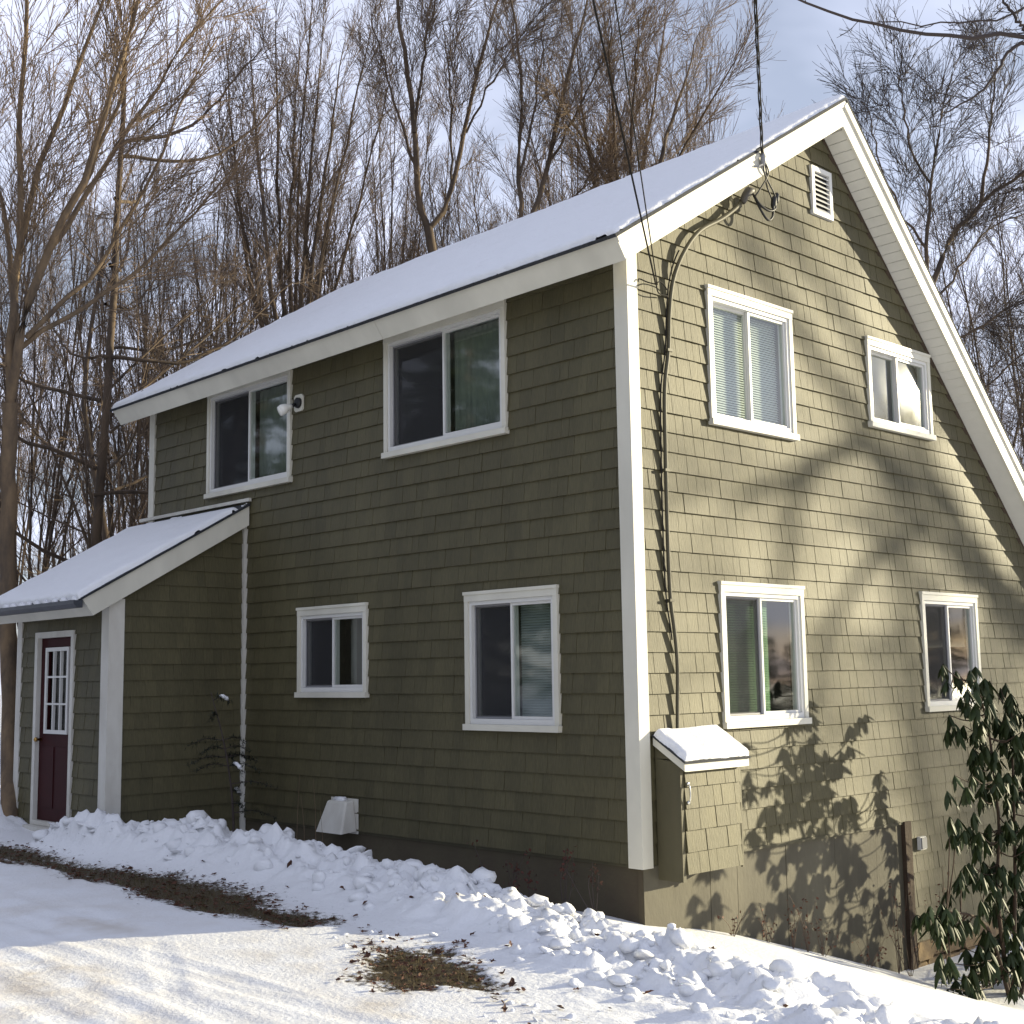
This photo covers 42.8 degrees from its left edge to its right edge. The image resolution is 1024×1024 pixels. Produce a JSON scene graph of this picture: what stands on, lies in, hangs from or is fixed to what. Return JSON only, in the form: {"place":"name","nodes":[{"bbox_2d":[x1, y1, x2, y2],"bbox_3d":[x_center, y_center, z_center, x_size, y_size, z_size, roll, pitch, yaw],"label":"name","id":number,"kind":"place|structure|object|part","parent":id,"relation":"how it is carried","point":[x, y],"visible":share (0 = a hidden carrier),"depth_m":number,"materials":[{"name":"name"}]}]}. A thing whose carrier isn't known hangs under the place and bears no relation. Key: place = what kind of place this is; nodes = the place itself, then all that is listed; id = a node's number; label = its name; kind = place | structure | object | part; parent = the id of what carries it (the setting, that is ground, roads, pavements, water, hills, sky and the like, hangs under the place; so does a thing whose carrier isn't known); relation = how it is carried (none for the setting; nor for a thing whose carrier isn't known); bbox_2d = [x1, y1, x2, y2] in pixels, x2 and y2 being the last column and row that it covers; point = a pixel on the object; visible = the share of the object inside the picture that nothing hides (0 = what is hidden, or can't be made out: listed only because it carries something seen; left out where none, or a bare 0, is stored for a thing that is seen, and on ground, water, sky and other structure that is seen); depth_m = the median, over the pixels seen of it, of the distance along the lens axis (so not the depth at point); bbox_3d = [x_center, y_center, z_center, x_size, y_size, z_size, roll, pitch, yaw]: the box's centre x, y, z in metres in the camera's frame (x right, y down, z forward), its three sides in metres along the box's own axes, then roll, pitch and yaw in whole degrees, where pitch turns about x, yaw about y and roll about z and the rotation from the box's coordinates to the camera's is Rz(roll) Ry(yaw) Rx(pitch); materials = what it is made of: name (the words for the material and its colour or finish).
{"place":"outdoors","nodes":[
{"label":"outdoors","id":0,"kind":"place"},
{"bbox_2d":[0,695,1023,1023],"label":"ground","id":1,"kind":"structure","parent":0,"point":[80,951],"depth_m":9.09,"materials":[{"name":"white snow"}]},
{"bbox_2d":[0,199,82,584],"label":"bare tree","id":2,"kind":"object","parent":1,"relation":"on","point":[18,460],"visible":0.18,"depth_m":47.35,"materials":[{"name":"brown plant"}]},
{"bbox_2d":[0,13,128,511],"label":"bare tree","id":3,"kind":"object","parent":1,"relation":"on","point":[30,263],"visible":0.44,"depth_m":28.86,"materials":[{"name":"brown plant"}]},
{"bbox_2d":[0,113,146,627],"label":"bare tree","id":4,"kind":"object","parent":1,"relation":"on","point":[56,502],"visible":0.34,"depth_m":33.96,"materials":[{"name":"brown plant"}]},
{"bbox_2d":[0,325,148,577],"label":"bare tree","id":5,"kind":"object","parent":1,"relation":"on","point":[71,551],"visible":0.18,"depth_m":39.36,"materials":[{"name":"brown plant"}]},
{"bbox_2d":[53,403,145,558],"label":"bare tree","id":6,"kind":"object","parent":1,"relation":"on","point":[104,507],"visible":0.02,"depth_m":49.26,"materials":[{"name":"brown plant"}]},
{"bbox_2d":[26,116,212,536],"bbox_3d":[-9.776,-1.693,33.102,5.147,15.967,4.733,0,-7,-10],"label":"bare tree","id":7,"kind":"object","parent":1,"relation":"on","point":[110,511],"visible":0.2,"depth_m":32.99,"materials":[{"name":"brown plant"}]},
{"bbox_2d":[111,301,194,526],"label":"bare tree","id":8,"kind":"object","parent":1,"relation":"on","point":[133,393],"visible":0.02,"depth_m":41.14,"materials":[{"name":"brown plant"}]},
{"bbox_2d":[0,0,313,816],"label":"maple tree","id":9,"kind":"object","parent":1,"relation":"on","point":[16,336],"visible":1,"depth_m":17.00,"materials":[{"name":"beige plant"}]},
{"bbox_2d":[0,186,320,628],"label":"bare tree","id":10,"kind":"object","parent":1,"relation":"on","point":[87,357],"visible":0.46,"depth_m":22.82,"materials":[{"name":"brown plant"}]},
{"bbox_2d":[31,104,295,558],"bbox_3d":[-6.921,-1.293,26.564,5.347,13.355,5.421,5,-9,-40],"label":"bare tree","id":11,"kind":"object","parent":1,"relation":"on","point":[145,497],"visible":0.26,"depth_m":25.92,"materials":[{"name":"brown plant"}]},
{"bbox_2d":[61,85,273,524],"bbox_3d":[-8.206,-2.645,32.221,5.688,17.834,5.617,1,-7,-14],"label":"bare tree","id":12,"kind":"object","parent":1,"relation":"on","point":[116,395],"visible":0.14,"depth_m":32.21,"materials":[{"name":"brown plant"}]},
{"bbox_2d":[0,0,355,561],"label":"bare tree","id":13,"kind":"object","parent":1,"relation":"on","point":[100,493],"visible":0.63,"depth_m":19.98,"materials":[{"name":"brown plant"}]},
{"bbox_2d":[63,196,313,543],"bbox_3d":[-7.585,-0.648,33.748,6.539,14.476,6.319,-3,-7,13],"label":"bare tree","id":14,"kind":"object","parent":1,"relation":"on","point":[133,520],"visible":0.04,"depth_m":32.36,"materials":[{"name":"brown plant"}]},
{"bbox_2d":[87,134,359,506],"bbox_3d":[-5.944,-1.619,29.044,6.892,14.755,6.575,-4,-8,25],"label":"bare tree","id":15,"kind":"object","parent":1,"relation":"on","point":[215,252],"visible":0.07,"depth_m":28.32,"materials":[{"name":"brown plant"}]},
{"bbox_2d":[184,692,279,831],"bbox_3d":[-3.049,2.869,14.157,1.004,1.885,0.858,-4,-8,22],"label":"bare shrub","id":16,"kind":"object","parent":1,"relation":"on","point":[234,763],"visible":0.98,"depth_m":14.18,"materials":[{"name":"brown plant"}]},
{"bbox_2d":[123,99,357,466],"bbox_3d":[-6.122,-2.120,29.757,5.179,15.847,5.480,1,-7,-14],"label":"bare tree","id":17,"kind":"object","parent":1,"relation":"on","point":[215,242],"visible":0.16,"depth_m":29.74,"materials":[{"name":"brown plant"}]},
{"bbox_2d":[0,840,525,1003],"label":"leaf litter","id":18,"kind":"object","parent":1,"relation":"on","point":[366,955],"visible":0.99,"depth_m":10.44,"materials":[{"name":"brown plant"}]},
{"bbox_2d":[191,0,424,327],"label":"maple tree","id":19,"kind":"object","parent":1,"relation":"on","point":[296,173],"visible":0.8,"depth_m":25.04,"materials":[{"name":"brown plant"}]},
{"bbox_2d":[179,149,464,360],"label":"bare tree","id":20,"kind":"object","parent":1,"relation":"on","point":[249,192],"visible":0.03,"depth_m":29.25,"materials":[{"name":"brown plant"}]},
{"bbox_2d":[282,242,375,312],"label":"bare tree","id":21,"kind":"object","parent":1,"relation":"on","point":[343,275],"depth_m":44.50,"materials":[{"name":"brown plant"}]},
{"bbox_2d":[229,42,465,343],"bbox_3d":[-3.643,-2.845,31.015,6.436,18.438,6.181,0,-7,-7],"label":"bare tree","id":22,"kind":"object","parent":1,"relation":"on","point":[390,233],"visible":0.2,"depth_m":31.26,"materials":[{"name":"brown plant"}]},
{"bbox_2d":[270,149,430,295],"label":"bare tree","id":23,"kind":"object","parent":1,"relation":"on","point":[352,262],"visible":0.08,"depth_m":36.10,"materials":[{"name":"brown plant"}]},
{"bbox_2d":[297,31,530,304],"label":"bare tree","id":24,"kind":"object","parent":1,"relation":"on","point":[407,223],"visible":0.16,"depth_m":32.49,"materials":[{"name":"brown plant"}]},
{"bbox_2d":[407,210,445,252],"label":"bare tree","id":25,"kind":"object","parent":1,"relation":"on","point":[413,228],"depth_m":32.64,"materials":[{"name":"brown plant"}]},
{"bbox_2d":[353,177,515,277],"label":"bare tree","id":26,"kind":"object","parent":1,"relation":"on","point":[388,223],"depth_m":38.58,"materials":[{"name":"brown plant"}]},
{"bbox_2d":[333,0,583,252],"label":"maple tree","id":27,"kind":"object","parent":1,"relation":"on","point":[431,20],"visible":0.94,"depth_m":23.91,"materials":[{"name":"brown plant"}]},
{"bbox_2d":[382,70,586,270],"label":"bare tree","id":28,"kind":"object","parent":1,"relation":"on","point":[433,185],"visible":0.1,"depth_m":31.29,"materials":[{"name":"brown plant"}]},
{"bbox_2d":[466,840,530,886],"bbox_3d":[-0.125,3.249,11.611,0.639,0.626,0.205,-4,-8,22],"label":"shrub","id":29,"kind":"object","parent":1,"relation":"on","point":[527,862],"visible":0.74,"depth_m":11.59,"materials":[{"name":"red plant"}]},
{"bbox_2d":[426,171,573,247],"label":"bare tree","id":30,"kind":"object","parent":1,"relation":"on","point":[485,218],"visible":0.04,"depth_m":35.79,"materials":[{"name":"brown plant"}]},
{"bbox_2d":[501,1003,507,1011],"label":"fallen leaf","id":31,"kind":"object","parent":1,"relation":"on","point":[504,1007],"visible":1,"depth_m":7.44,"materials":[{"name":"brown plant"}]},
{"bbox_2d":[0,97,1023,971],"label":"house","id":32,"kind":"structure","parent":1,"relation":"on","point":[410,595],"depth_m":13.36,"materials":[{"name":"green"}]},
{"bbox_2d":[3,596,77,607],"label":"gutter snow","id":33,"kind":"structure","parent":32,"relation":"on","point":[37,602],"depth_m":14.68,"materials":[{"name":"white snow"}]},
{"bbox_2d":[22,630,76,830],"bbox_3d":[-5.329,2.565,15.131,0.180,2.355,1.060,6,-10,-43],"label":"door","id":34,"kind":"structure","parent":32,"relation":"in","point":[52,750],"depth_m":15.22,"materials":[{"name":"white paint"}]},
{"bbox_2d":[0,503,246,607],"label":"roof snow","id":35,"kind":"structure","parent":32,"relation":"on","point":[82,574],"depth_m":15.33,"materials":[{"name":"white snow"}]},
{"bbox_2d":[204,369,292,498],"bbox_3d":[-3.141,-0.927,15.821,0.223,1.370,1.864,6,-10,-43],"label":"window","id":36,"kind":"structure","parent":32,"relation":"in","point":[231,414],"depth_m":15.86,"materials":[{"name":"white paint"}]},
{"bbox_2d":[277,394,303,415],"bbox_3d":[-2.545,-1.226,14.969,0.287,0.258,0.168,3,-8,-26],"label":"flood light","id":37,"kind":"object","parent":32,"relation":"attached to","point":[297,405],"visible":1,"depth_m":14.95,"materials":[{"name":"white paint"}]},
{"bbox_2d":[294,602,369,697],"bbox_3d":[-1.941,1.517,14.235,0.145,0.999,1.293,6,-10,-43],"label":"window","id":38,"kind":"structure","parent":32,"relation":"in","point":[318,627],"depth_m":14.35,"materials":[{"name":"white paint"}]},
{"bbox_2d":[316,796,357,834],"bbox_3d":[-1.851,3.194,13.763,0.218,0.380,0.480,6,-10,-43],"label":"vent hood","id":39,"kind":"object","parent":32,"relation":"attached to","point":[339,816],"visible":0.99,"depth_m":13.69,"materials":[{"name":"white paint"}]},
{"bbox_2d":[381,299,509,458],"bbox_3d":[-0.655,-1.309,13.250,0.223,1.330,1.899,6,-10,-43],"label":"window","id":40,"kind":"structure","parent":32,"relation":"in","point":[416,362],"depth_m":13.27,"materials":[{"name":"white paint"}]},
{"bbox_2d":[112,95,849,408],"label":"roof snow","id":41,"kind":"structure","parent":32,"relation":"on","point":[593,214],"depth_m":14.27,"materials":[{"name":"white snow"}]},
{"bbox_2d":[462,584,561,732],"bbox_3d":[0.029,1.379,12.217,0.195,1.321,1.281,6,-10,-43],"label":"window","id":42,"kind":"structure","parent":32,"relation":"in","point":[491,617],"depth_m":12.25,"materials":[{"name":"white paint"}]},
{"bbox_2d":[592,0,667,296],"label":"telephone line","id":43,"kind":"object","parent":32,"relation":"attached to","point":[607,65],"visible":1,"depth_m":9.74,"materials":[{"name":"black rubber"}]},
{"bbox_2d":[614,0,657,284],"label":"telephone line","id":44,"kind":"object","parent":32,"relation":"attached to","point":[635,134],"visible":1,"depth_m":9.60,"materials":[{"name":"black rubber"}]},
{"bbox_2d":[652,735,750,882],"bbox_3d":[1.645,2.505,11.206,0.910,1.202,0.352,6,-10,-43],"label":"utility cabinet","id":45,"kind":"object","parent":32,"relation":"attached to","point":[699,818],"visible":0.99,"depth_m":11.00,"materials":[{"name":"green paint"}]},
{"bbox_2d":[654,725,748,760],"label":"lid snow","id":46,"kind":"structure","parent":45,"relation":"on","point":[701,742],"depth_m":11.18,"materials":[{"name":"white snow"}]},
{"bbox_3d":[1.719,2.599,11.130,0.774,0.874,0.043,6,-10,-43],"label":"cabinet door","id":47,"kind":"part","parent":45,"relation":"part of","materials":[{"name":"green paint"}]},
{"bbox_2d":[660,187,754,727],"bbox_3d":[1.849,-0.567,12.018,1.427,5.336,0.107,5,-9,-39],"label":"service conduit","id":48,"kind":"object","parent":32,"relation":"attached to","point":[747,193],"visible":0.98,"depth_m":11.59,"materials":[{"name":"grey"}]},
{"bbox_2d":[704,284,799,440],"bbox_3d":[2.294,-1.419,12.710,1.401,1.336,0.195,6,-10,-43],"label":"window","id":49,"kind":"structure","parent":32,"relation":"in","point":[717,298],"depth_m":12.74,"materials":[{"name":"white paint"}]},
{"bbox_2d":[717,581,811,728],"bbox_3d":[2.350,1.351,12.375,1.354,1.337,0.195,6,-10,-43],"label":"window","id":50,"kind":"structure","parent":32,"relation":"in","point":[743,633],"depth_m":12.27,"materials":[{"name":"white paint"}]},
{"bbox_2d":[753,0,778,220],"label":"service drop cable","id":51,"kind":"object","parent":32,"relation":"attached to","point":[775,196],"visible":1,"depth_m":12.60,"materials":[{"name":"grey plastic"}]},
{"bbox_2d":[864,335,936,440],"bbox_3d":[4.317,-1.364,14.623,1.372,1.004,0.145,6,-10,-43],"label":"window","id":52,"kind":"structure","parent":32,"relation":"in","point":[894,353],"depth_m":14.64,"materials":[{"name":"white paint"}]},
{"bbox_2d":[917,836,926,849],"bbox_3d":[4.375,3.528,13.920,0.120,0.135,0.055,6,-10,-43],"label":"outlet box","id":53,"kind":"object","parent":32,"relation":"attached to","point":[921,842],"visible":1,"depth_m":13.89,"materials":[{"name":"white plastic"}]},
{"bbox_2d":[919,591,984,711],"bbox_3d":[4.971,1.585,14.840,1.303,1.319,0.145,6,-10,-43],"label":"window","id":54,"kind":"structure","parent":32,"relation":"in","point":[934,622],"depth_m":14.73,"materials":[{"name":"white paint"}]},
{"bbox_2d":[509,977,516,986],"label":"fallen leaf","id":55,"kind":"object","parent":1,"relation":"on","point":[512,982],"visible":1,"depth_m":8.04,"materials":[{"name":"brown plant"}]},
{"bbox_2d":[32,810,1005,1023],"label":"snow chunks","id":56,"kind":"object","parent":1,"relation":"on","point":[717,965],"visible":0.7,"depth_m":8.95,"materials":[{"name":"white snow"}]},
{"bbox_2d":[511,856,538,896],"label":"shrub","id":57,"kind":"object","parent":1,"relation":"on","point":[528,882],"visible":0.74,"depth_m":11.34,"materials":[{"name":"red plant"}]},
{"bbox_2d":[388,25,685,256],"bbox_3d":[0.754,-2.520,28.336,7.482,17.465,6.416,5,-9,-38],"label":"bare tree","id":58,"kind":"object","parent":1,"relation":"on","point":[538,181],"visible":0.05,"depth_m":27.57,"materials":[{"name":"brown plant"}]},
{"bbox_2d":[432,61,659,239],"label":"bare tree","id":59,"kind":"object","parent":1,"relation":"on","point":[508,165],"visible":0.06,"depth_m":32.35,"materials":[{"name":"brown plant"}]},
{"bbox_2d":[555,846,576,903],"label":"shrub","id":60,"kind":"object","parent":1,"relation":"on","point":[564,858],"visible":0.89,"depth_m":11.10,"materials":[{"name":"red plant"}]},
{"bbox_2d":[497,144,635,224],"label":"bare tree","id":61,"kind":"object","parent":1,"relation":"on","point":[527,210],"visible":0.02,"depth_m":33.55,"materials":[{"name":"brown plant"}]},
{"bbox_2d":[469,0,678,217],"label":"maple tree","id":62,"kind":"object","parent":1,"relation":"on","point":[551,155],"visible":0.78,"depth_m":23.14,"materials":[{"name":"brown plant"}]},
{"bbox_2d":[559,862,602,911],"bbox_3d":[0.608,3.159,10.892,0.195,0.479,0.418,6,-10,-43],"label":"shrub","id":63,"kind":"object","parent":1,"relation":"on","point":[590,878],"visible":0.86,"depth_m":10.86,"materials":[{"name":"brown plant"}]},
{"bbox_2d":[470,76,712,226],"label":"bare tree","id":64,"kind":"object","parent":1,"relation":"on","point":[490,202],"visible":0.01,"depth_m":29.94,"materials":[{"name":"brown plant"}]},
{"bbox_2d":[499,54,749,207],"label":"bare tree","id":65,"kind":"object","parent":1,"relation":"on","point":[560,195],"visible":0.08,"depth_m":31.58,"materials":[{"name":"brown plant"}]},
{"bbox_2d":[495,0,786,187],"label":"maple tree","id":66,"kind":"object","parent":1,"relation":"on","point":[690,133],"visible":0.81,"depth_m":23.66,"materials":[{"name":"brown plant"}]},
{"bbox_2d":[527,0,784,204],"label":"bare tree","id":67,"kind":"object","parent":1,"relation":"on","point":[706,17],"visible":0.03,"depth_m":27.76,"materials":[{"name":"brown plant"}]},
{"bbox_2d":[575,109,737,191],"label":"bare tree","id":68,"kind":"object","parent":1,"relation":"on","point":[700,126],"visible":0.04,"depth_m":34.92,"materials":[{"name":"brown plant"}]},
{"bbox_2d":[637,125,675,171],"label":"bare tree","id":69,"kind":"object","parent":1,"relation":"on","point":[656,148],"depth_m":37.38,"materials":[{"name":"brown plant"}]},
{"bbox_2d":[717,910,751,936],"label":"dry weed","id":70,"kind":"object","parent":1,"relation":"on","point":[722,917],"visible":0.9,"depth_m":11.38,"materials":[{"name":"brown plant"}]},
{"bbox_2d":[758,907,776,941],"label":"dry weed","id":71,"kind":"object","parent":1,"relation":"on","point":[766,932],"visible":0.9,"depth_m":11.73,"materials":[{"name":"brown plant"}]},
{"bbox_2d":[785,895,807,948],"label":"dry weed","id":72,"kind":"object","parent":1,"relation":"on","point":[793,942],"visible":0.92,"depth_m":12.00,"materials":[{"name":"brown plant"}]},
{"bbox_2d":[789,895,818,951],"bbox_3d":[2.718,3.825,12.145,0.456,0.610,0.128,6,-10,-43],"label":"dry weed","id":73,"kind":"object","parent":1,"relation":"on","point":[806,938],"visible":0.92,"depth_m":12.13,"materials":[{"name":"brown plant"}]},
{"bbox_2d":[813,919,840,956],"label":"dry weed","id":74,"kind":"object","parent":1,"relation":"on","point":[822,954],"visible":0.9,"depth_m":12.19,"materials":[{"name":"brown plant"}]},
{"bbox_2d":[852,934,891,967],"bbox_3d":[3.437,4.256,12.604,0.581,0.357,0.151,4,-9,-34],"label":"dry weed","id":75,"kind":"object","parent":1,"relation":"on","point":[879,948],"visible":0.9,"depth_m":12.64,"materials":[{"name":"brown plant"}]},
{"bbox_2d":[876,880,921,975],"bbox_3d":[3.952,4.231,13.284,0.625,1.071,0.138,4,-9,-34],"label":"dry weed","id":76,"kind":"object","parent":1,"relation":"on","point":[910,974],"visible":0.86,"depth_m":13.29,"materials":[{"name":"brown plant"}]},
{"bbox_2d":[859,113,939,270],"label":"bare tree","id":77,"kind":"object","parent":1,"relation":"on","point":[913,216],"depth_m":29.88,"materials":[{"name":"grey plant"}]},
{"bbox_2d":[889,881,910,973],"bbox_3d":[3.926,4.228,13.224,0.330,0.928,0.133,6,-10,-43],"label":"dry weed","id":78,"kind":"object","parent":1,"relation":"on","point":[898,960],"visible":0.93,"depth_m":13.19,"materials":[{"name":"brown plant"}]},
{"bbox_2d":[798,0,1023,128],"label":"overhanging tree","id":79,"kind":"object","parent":1,"relation":"on","point":[1017,35],"visible":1,"depth_m":7.00,"materials":[{"name":"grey plant"}]},
{"bbox_2d":[811,0,1023,451],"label":"oak tree","id":80,"kind":"object","parent":1,"relation":"on","point":[972,211],"visible":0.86,"depth_m":20.98,"materials":[{"name":"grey plant"}]},
{"bbox_2d":[910,192,947,305],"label":"bare tree","id":81,"kind":"object","parent":1,"relation":"on","point":[922,232],"visible":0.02,"depth_m":35.01,"materials":[{"name":"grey plant"}]},
{"bbox_2d":[924,865,950,962],"bbox_3d":[4.490,4.276,13.725,0.369,1.096,0.102,1,-8,-18],"label":"dry weed","id":82,"kind":"object","parent":1,"relation":"on","point":[950,909],"visible":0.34,"depth_m":13.75,"materials":[{"name":"brown plant"}]},
{"bbox_2d":[931,892,943,955],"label":"dry weed","id":83,"kind":"object","parent":1,"relation":"on","point":[937,908],"visible":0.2,"depth_m":13.66,"materials":[{"name":"brown plant"}]},
{"bbox_2d":[907,101,1023,461],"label":"bare tree","id":84,"kind":"object","parent":1,"relation":"on","point":[1004,273],"visible":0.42,"depth_m":32.24,"materials":[{"name":"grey plant"}]},
{"bbox_2d":[910,664,1023,1004],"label":"rhododendron","id":85,"kind":"object","parent":1,"relation":"on","point":[994,965],"visible":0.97,"depth_m":12.84,"materials":[{"name":"green plant"}]},
{"bbox_2d":[913,132,1023,468],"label":"bare tree","id":86,"kind":"object","parent":1,"relation":"on","point":[967,302],"visible":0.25,"depth_m":28.41,"materials":[{"name":"grey plant"}]},
{"bbox_2d":[922,203,1023,467],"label":"bare tree","id":87,"kind":"object","parent":1,"relation":"on","point":[1017,428],"visible":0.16,"depth_m":27.41,"materials":[{"name":"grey plant"}]},
{"bbox_2d":[952,284,1012,433],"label":"bare tree","id":88,"kind":"object","parent":1,"relation":"on","point":[975,334],"visible":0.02,"depth_m":43.54,"materials":[{"name":"grey plant"}]},
{"bbox_2d":[943,277,1023,466],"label":"bare tree","id":89,"kind":"object","parent":1,"relation":"on","point":[1020,450],"visible":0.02,"depth_m":31.66,"materials":[{"name":"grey plant"}]},
{"bbox_2d":[0,0,1023,694],"label":"sky","id":90,"kind":"structure","parent":0,"point":[800,27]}
]}

